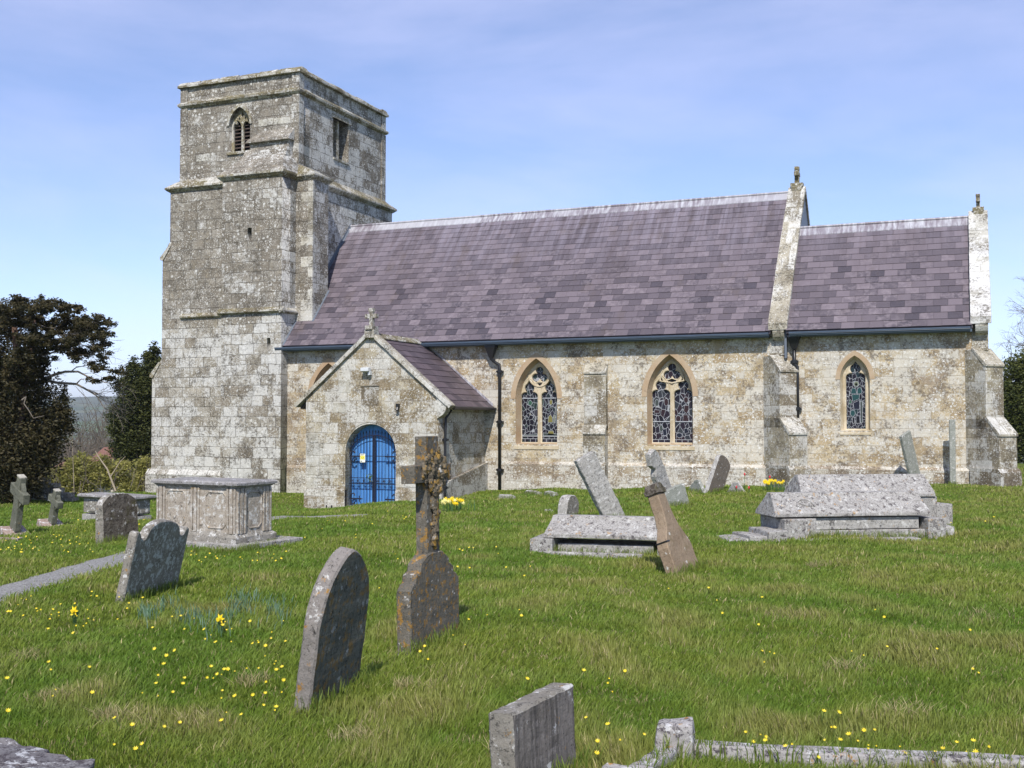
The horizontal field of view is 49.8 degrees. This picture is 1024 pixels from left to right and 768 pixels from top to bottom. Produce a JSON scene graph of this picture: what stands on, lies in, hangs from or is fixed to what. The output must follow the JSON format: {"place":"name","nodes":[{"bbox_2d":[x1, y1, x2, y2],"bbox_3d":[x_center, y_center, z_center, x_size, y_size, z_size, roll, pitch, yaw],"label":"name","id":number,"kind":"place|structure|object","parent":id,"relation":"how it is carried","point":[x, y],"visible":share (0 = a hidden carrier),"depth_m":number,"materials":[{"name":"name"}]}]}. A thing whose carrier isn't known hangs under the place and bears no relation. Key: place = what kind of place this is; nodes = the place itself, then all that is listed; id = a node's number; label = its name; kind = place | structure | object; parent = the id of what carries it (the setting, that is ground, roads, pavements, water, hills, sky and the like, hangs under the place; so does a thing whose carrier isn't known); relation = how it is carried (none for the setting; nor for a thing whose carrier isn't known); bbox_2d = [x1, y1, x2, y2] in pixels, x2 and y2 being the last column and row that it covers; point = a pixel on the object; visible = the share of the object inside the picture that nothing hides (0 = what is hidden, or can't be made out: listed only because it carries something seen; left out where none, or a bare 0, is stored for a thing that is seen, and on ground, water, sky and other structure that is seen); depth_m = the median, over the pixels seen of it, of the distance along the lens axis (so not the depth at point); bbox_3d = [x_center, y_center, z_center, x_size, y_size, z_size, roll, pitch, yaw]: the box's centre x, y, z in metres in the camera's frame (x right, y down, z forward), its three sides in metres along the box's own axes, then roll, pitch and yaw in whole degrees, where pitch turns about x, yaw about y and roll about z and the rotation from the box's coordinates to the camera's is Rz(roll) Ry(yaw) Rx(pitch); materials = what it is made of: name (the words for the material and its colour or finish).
{"place":"outdoors","nodes":[
{"label":"outdoors","id":0,"kind":"place"},
{"bbox_2d":[0,514,364,606],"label":"path","id":1,"kind":"structure","parent":0,"point":[45,578],"depth_m":12.23,"materials":[{"name":"grey concrete"}]},
{"bbox_2d":[0,396,1023,767],"bbox_3d":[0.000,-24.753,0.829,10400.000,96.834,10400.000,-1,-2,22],"label":"ground","id":2,"kind":"structure","parent":0,"point":[82,404],"depth_m":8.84,"materials":[{"name":"green plant"}]},
{"bbox_2d":[1,537,23,540],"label":"kerb stone","id":3,"kind":"object","parent":2,"relation":"on","point":[13,538],"visible":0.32,"depth_m":17.15,"materials":[{"name":"grey stone"}]},
{"bbox_2d":[0,474,29,535],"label":"celtic cross","id":4,"kind":"object","parent":2,"relation":"on","point":[21,495],"visible":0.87,"depth_m":18.08,"materials":[{"name":"grey stone"}]},
{"bbox_2d":[0,739,97,767],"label":"broken slab","id":5,"kind":"structure","parent":2,"relation":"on","point":[31,753],"depth_m":5.09,"materials":[{"name":"grey stone"}]},
{"bbox_2d":[36,489,63,526],"bbox_3d":[-8.275,2.379,19.918,0.379,1.005,0.488,2,17,-44],"label":"celtic cross","id":6,"kind":"object","parent":2,"relation":"on","point":[54,499],"visible":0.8,"depth_m":19.84,"materials":[{"name":"grey stone"}]},
{"bbox_2d":[31,473,78,501],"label":"rubble wall","id":7,"kind":"structure","parent":2,"relation":"on","point":[68,496],"depth_m":30.78,"materials":[{"name":"grey stone"}]},
{"bbox_2d":[48,456,83,493],"bbox_3d":[-16.267,3.267,40.107,1.858,2.097,2.082,0,-2,-12],"label":"shrub","id":8,"kind":"object","parent":2,"relation":"on","point":[62,475],"visible":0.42,"depth_m":39.74,"materials":[{"name":"green plant"}]},
{"bbox_2d":[0,293,137,503],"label":"yew tree","id":9,"kind":"object","parent":2,"relation":"on","point":[31,442],"visible":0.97,"depth_m":29.14,"materials":[{"name":"green plant"}]},
{"bbox_2d":[45,388,118,477],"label":"bare woodland","id":10,"kind":"object","parent":2,"relation":"on","point":[96,441],"visible":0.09,"depth_m":129.04,"materials":[{"name":"grey plant"}]},
{"bbox_2d":[55,460,110,492],"bbox_3d":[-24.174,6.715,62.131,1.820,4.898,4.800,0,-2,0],"label":"cottage","id":11,"kind":"structure","parent":2,"relation":"on","point":[94,490],"depth_m":61.99,"materials":[{"name":"red ceramic"}]},
{"bbox_2d":[63,449,111,494],"bbox_3d":[-15.472,3.265,40.069,2.336,1.976,1.676,-1,-2,22],"label":"shrub","id":12,"kind":"object","parent":2,"relation":"on","point":[89,469],"visible":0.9,"depth_m":39.79,"materials":[{"name":"green plant"}]},
{"bbox_2d":[71,417,125,492],"bbox_3d":[-13.856,2.268,36.722,1.774,2.729,0.612,1,-2,-36],"label":"bare sapling","id":13,"kind":"object","parent":2,"relation":"on","point":[110,477],"visible":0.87,"depth_m":36.98,"materials":[{"name":"brown plant"}]},
{"bbox_2d":[93,447,133,491],"bbox_3d":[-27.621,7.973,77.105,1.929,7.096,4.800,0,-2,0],"label":"cottage","id":14,"kind":"structure","parent":2,"relation":"on","point":[102,451],"depth_m":76.12,"materials":[{"name":"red ceramic"}]},
{"bbox_2d":[95,493,137,542],"bbox_3d":[-6.060,2.205,16.922,0.176,1.060,0.731,-4,-4,27],"label":"headstone","id":15,"kind":"object","parent":2,"relation":"on","point":[116,515],"visible":0.56,"depth_m":16.82,"materials":[{"name":"grey stone"}]},
{"bbox_2d":[77,492,155,519],"bbox_3d":[-7.802,2.506,21.756,1.688,0.683,0.539,-1,-2,30],"label":"chest tomb","id":16,"kind":"object","parent":2,"relation":"on","point":[92,499],"visible":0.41,"depth_m":21.68,"materials":[{"name":"grey stone"}]},
{"bbox_2d":[84,450,153,491],"bbox_3d":[-14.036,3.246,39.667,2.924,1.845,1.836,-1,-2,22],"label":"shrub","id":17,"kind":"object","parent":2,"relation":"on","point":[123,479],"visible":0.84,"depth_m":39.85,"materials":[{"name":"green plant"}]},
{"bbox_2d":[102,340,161,489],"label":"yew tree","id":18,"kind":"object","parent":2,"relation":"on","point":[133,443],"visible":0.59,"depth_m":46.61,"materials":[{"name":"green plant"}]},
{"bbox_2d":[129,454,150,491],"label":"shrub","id":19,"kind":"object","parent":2,"relation":"on","point":[143,466],"visible":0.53,"depth_m":43.82,"materials":[{"name":"green plant"}]},
{"bbox_2d":[114,518,188,603],"bbox_3d":[-3.670,1.914,11.252,0.097,1.095,1.259,10,-4,7],"label":"headstone","id":20,"kind":"object","parent":2,"relation":"on","point":[154,551],"visible":0.52,"depth_m":11.09,"materials":[{"name":"grey stone"}]},
{"bbox_2d":[216,614,227,634],"bbox_3d":[-2.290,1.909,8.707,0.099,0.192,0.067,1,-2,-27],"label":"daffodil","id":21,"kind":"object","parent":2,"relation":"on","point":[219,619],"visible":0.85,"depth_m":8.70,"materials":[{"name":"yellow plant"}]},
{"bbox_2d":[150,477,302,549],"bbox_3d":[-4.357,2.023,16.467,2.065,1.221,1.364,-1,-2,30],"label":"chest tomb","id":22,"kind":"object","parent":2,"relation":"on","point":[222,512],"visible":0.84,"depth_m":15.99,"materials":[{"name":"stone"}]},
{"bbox_2d":[294,547,368,713],"bbox_3d":[-1.086,1.605,6.705,0.112,1.244,0.708,9,5,16],"label":"headstone","id":23,"kind":"object","parent":2,"relation":"on","point":[333,634],"visible":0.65,"depth_m":6.55,"materials":[{"name":"stone"}]},
{"bbox_2d":[396,436,458,655],"bbox_3d":[-0.616,1.327,8.293,0.147,1.872,0.829,-2,-3,22],"label":"cross headstone","id":24,"kind":"object","parent":2,"relation":"on","point":[427,592],"visible":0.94,"depth_m":8.22,"materials":[{"name":"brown stone"}]},
{"bbox_2d":[441,496,474,511],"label":"daffodils","id":25,"kind":"object","parent":2,"relation":"on","point":[451,501],"visible":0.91,"depth_m":22.71,"materials":[{"name":"yellow plant"}]},
{"bbox_2d":[0,559,1014,757],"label":"dry grass","id":26,"kind":"structure","parent":2,"relation":"on","point":[407,682],"depth_m":6.56,"materials":[{"name":"plant"}]},
{"bbox_2d":[499,494,515,498],"bbox_3d":[-0.142,3.054,28.301,0.454,0.446,0.264,0,-2,-8],"label":"stone","id":27,"kind":"object","parent":2,"relation":"on","point":[504,495],"visible":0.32,"depth_m":28.19,"materials":[{"name":"grey stone"}]},
{"bbox_2d":[489,682,575,767],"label":"headstone","id":28,"kind":"object","parent":2,"relation":"on","point":[536,729],"visible":0.98,"depth_m":4.90,"materials":[{"name":"grey stone"}]},
{"bbox_2d":[544,491,558,496],"bbox_3d":[1.007,3.018,28.674,0.216,0.461,0.424,1,4,-36],"label":"stone","id":29,"kind":"object","parent":2,"relation":"on","point":[551,492],"visible":0.3,"depth_m":28.57,"materials":[{"name":"grey stone"}]},
{"bbox_2d":[95,480,1023,767],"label":"grass tufts","id":30,"kind":"object","parent":2,"relation":"on","point":[333,696],"visible":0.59,"depth_m":6.55,"materials":[{"name":"green plant"}]},
{"bbox_2d":[557,494,578,514],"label":"headstone","id":31,"kind":"object","parent":2,"relation":"on","point":[568,504],"visible":0.43,"depth_m":20.78,"materials":[{"name":"grey stone"}]},
{"bbox_2d":[145,66,1021,508],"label":"church","id":32,"kind":"structure","parent":2,"relation":"on","point":[327,320],"depth_m":34.70,"materials":[{"name":"stone"}]},
{"bbox_2d":[227,104,251,154],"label":"window","id":33,"kind":"structure","parent":32,"relation":"in","point":[243,122],"depth_m":40.35,"materials":[{"name":"stone"}]},
{"bbox_2d":[308,358,334,389],"bbox_3d":[-6.200,0.515,37.681,1.730,2.795,0.292,-1,-2,22],"label":"window","id":34,"kind":"structure","parent":32,"relation":"in","point":[328,363],"depth_m":37.76,"materials":[{"name":"beige stone"}]},
{"bbox_2d":[332,113,351,164],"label":"window","id":35,"kind":"structure","parent":32,"relation":"in","point":[335,123],"depth_m":41.86,"materials":[{"name":"stone"}]},
{"bbox_2d":[352,424,395,504],"bbox_3d":[-4.088,2.515,33.396,1.730,2.610,0.064,-1,-2,22],"label":"door","id":36,"kind":"structure","parent":32,"relation":"in","point":[357,469],"depth_m":33.44,"materials":[{"name":"blue paint"}]},
{"bbox_2d":[360,454,364,461],"bbox_3d":[-4.517,2.238,33.343,0.175,0.260,0.018,-1,-2,22],"label":"notice","id":37,"kind":"object","parent":36,"relation":"attached to","point":[362,458],"visible":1,"depth_m":33.34,"materials":[{"name":"beige paper"}]},
{"bbox_2d":[511,353,561,449],"bbox_3d":[0.841,0.540,34.843,1.730,3.035,0.460,-1,-2,22],"label":"window","id":38,"kind":"structure","parent":32,"relation":"in","point":[538,387],"depth_m":34.92,"materials":[{"name":"beige stone"}]},
{"bbox_2d":[642,349,697,449],"bbox_3d":[4.799,0.465,33.205,1.730,3.035,0.460,-1,-2,22],"label":"window","id":39,"kind":"structure","parent":32,"relation":"in","point":[672,386],"depth_m":33.28,"materials":[{"name":"beige stone"}]},
{"bbox_2d":[835,350,874,434],"bbox_3d":[9.695,0.248,31.128,1.060,2.370,0.360,-1,-2,22],"label":"window","id":40,"kind":"structure","parent":32,"relation":"in","point":[854,372],"depth_m":31.19,"materials":[{"name":"beige stone"}]},
{"bbox_2d":[574,451,624,515],"bbox_3d":[1.655,2.029,20.101,0.437,1.645,0.152,-30,9,-25],"label":"headstone","id":41,"kind":"object","parent":2,"relation":"on","point":[605,500],"visible":0.71,"depth_m":20.01,"materials":[{"name":"stone"}]},
{"bbox_2d":[530,514,687,557],"bbox_3d":[1.299,2.098,14.695,1.971,0.680,1.015,-1,-2,15],"label":"coped tomb","id":42,"kind":"object","parent":2,"relation":"on","point":[600,532],"visible":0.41,"depth_m":14.51,"materials":[{"name":"stone"}]},
{"bbox_2d":[645,449,671,488],"bbox_3d":[3.262,2.169,24.027,0.156,1.685,0.480,-2,25,43],"label":"headstone","id":43,"kind":"object","parent":2,"relation":"on","point":[654,462],"visible":0.52,"depth_m":23.81,"materials":[{"name":"stone"}]},
{"bbox_2d":[644,482,697,573],"bbox_3d":[1.867,1.827,12.811,0.183,1.405,0.659,-26,-15,29],"label":"sandstone marker","id":44,"kind":"object","parent":2,"relation":"on","point":[674,547],"visible":0.71,"depth_m":12.77,"materials":[{"name":"brown stone"}]},
{"bbox_2d":[664,483,688,505],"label":"headstone","id":45,"kind":"object","parent":2,"relation":"on","point":[678,493],"visible":0.44,"depth_m":23.58,"materials":[{"name":"grey stone"}]},
{"bbox_2d":[688,479,704,492],"bbox_3d":[4.970,2.949,29.804,0.116,0.573,0.776,1,-40,-23],"label":"stone","id":46,"kind":"object","parent":2,"relation":"on","point":[696,484],"visible":0.34,"depth_m":29.64,"materials":[{"name":"grey stone"}]},
{"bbox_2d":[704,455,729,492],"bbox_3d":[5.520,2.578,29.676,0.137,1.406,0.649,-2,-35,43],"label":"headstone","id":47,"kind":"object","parent":2,"relation":"on","point":[719,472],"visible":0.62,"depth_m":29.64,"materials":[{"name":"stone"}]},
{"bbox_2d":[728,482,744,491],"bbox_3d":[5.861,2.856,28.693,0.074,0.520,0.605,1,40,-35],"label":"stone","id":48,"kind":"object","parent":2,"relation":"on","point":[738,485],"visible":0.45,"depth_m":28.71,"materials":[{"name":"grey stone"}]},
{"bbox_2d":[762,479,787,490],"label":"daffodils","id":49,"kind":"object","parent":2,"relation":"on","point":[770,486],"visible":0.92,"depth_m":28.61,"materials":[{"name":"yellow plant"}]},
{"bbox_2d":[602,719,1023,767],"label":"kerbed grave","id":50,"kind":"object","parent":2,"relation":"on","point":[682,730],"visible":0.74,"depth_m":5.36,"materials":[{"name":"stone"}]},
{"bbox_2d":[720,491,953,541],"bbox_3d":[4.752,2.027,16.194,3.505,0.873,1.084,0,-2,-9],"label":"coped tomb","id":51,"kind":"object","parent":2,"relation":"on","point":[786,515],"visible":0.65,"depth_m":16.06,"materials":[{"name":"stone"}]},
{"bbox_2d":[784,474,952,525],"bbox_3d":[5.674,1.922,17.596,2.552,0.972,0.725,0,-2,-9],"label":"coped tomb","id":52,"kind":"object","parent":2,"relation":"on","point":[920,485],"visible":0.38,"depth_m":17.41,"materials":[{"name":"stone"}]},
{"bbox_2d":[899,430,919,473],"bbox_3d":[10.742,2.177,29.620,0.466,1.827,0.096,-25,14,-36],"label":"headstone","id":53,"kind":"object","parent":2,"relation":"on","point":[909,453],"visible":0.53,"depth_m":29.49,"materials":[{"name":"grey stone"}]},
{"bbox_2d":[949,420,955,483],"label":"headstone","id":54,"kind":"object","parent":2,"relation":"on","point":[952,452],"visible":0.77,"depth_m":29.41,"materials":[{"name":"grey stone"}]},
{"bbox_2d":[996,276,1023,356],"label":"bare tree","id":55,"kind":"object","parent":2,"relation":"on","point":[1017,310],"visible":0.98,"depth_m":50.10,"materials":[{"name":"plant"}]},
{"bbox_2d":[1002,345,1023,463],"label":"hedge","id":56,"kind":"object","parent":2,"relation":"on","point":[1014,401],"visible":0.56,"depth_m":46.75,"materials":[{"name":"green plant"}]},
{"bbox_2d":[0,0,1023,396],"label":"sky","id":57,"kind":"structure","parent":0,"point":[886,110],"materials":[{"name":"blue"}]}
]}

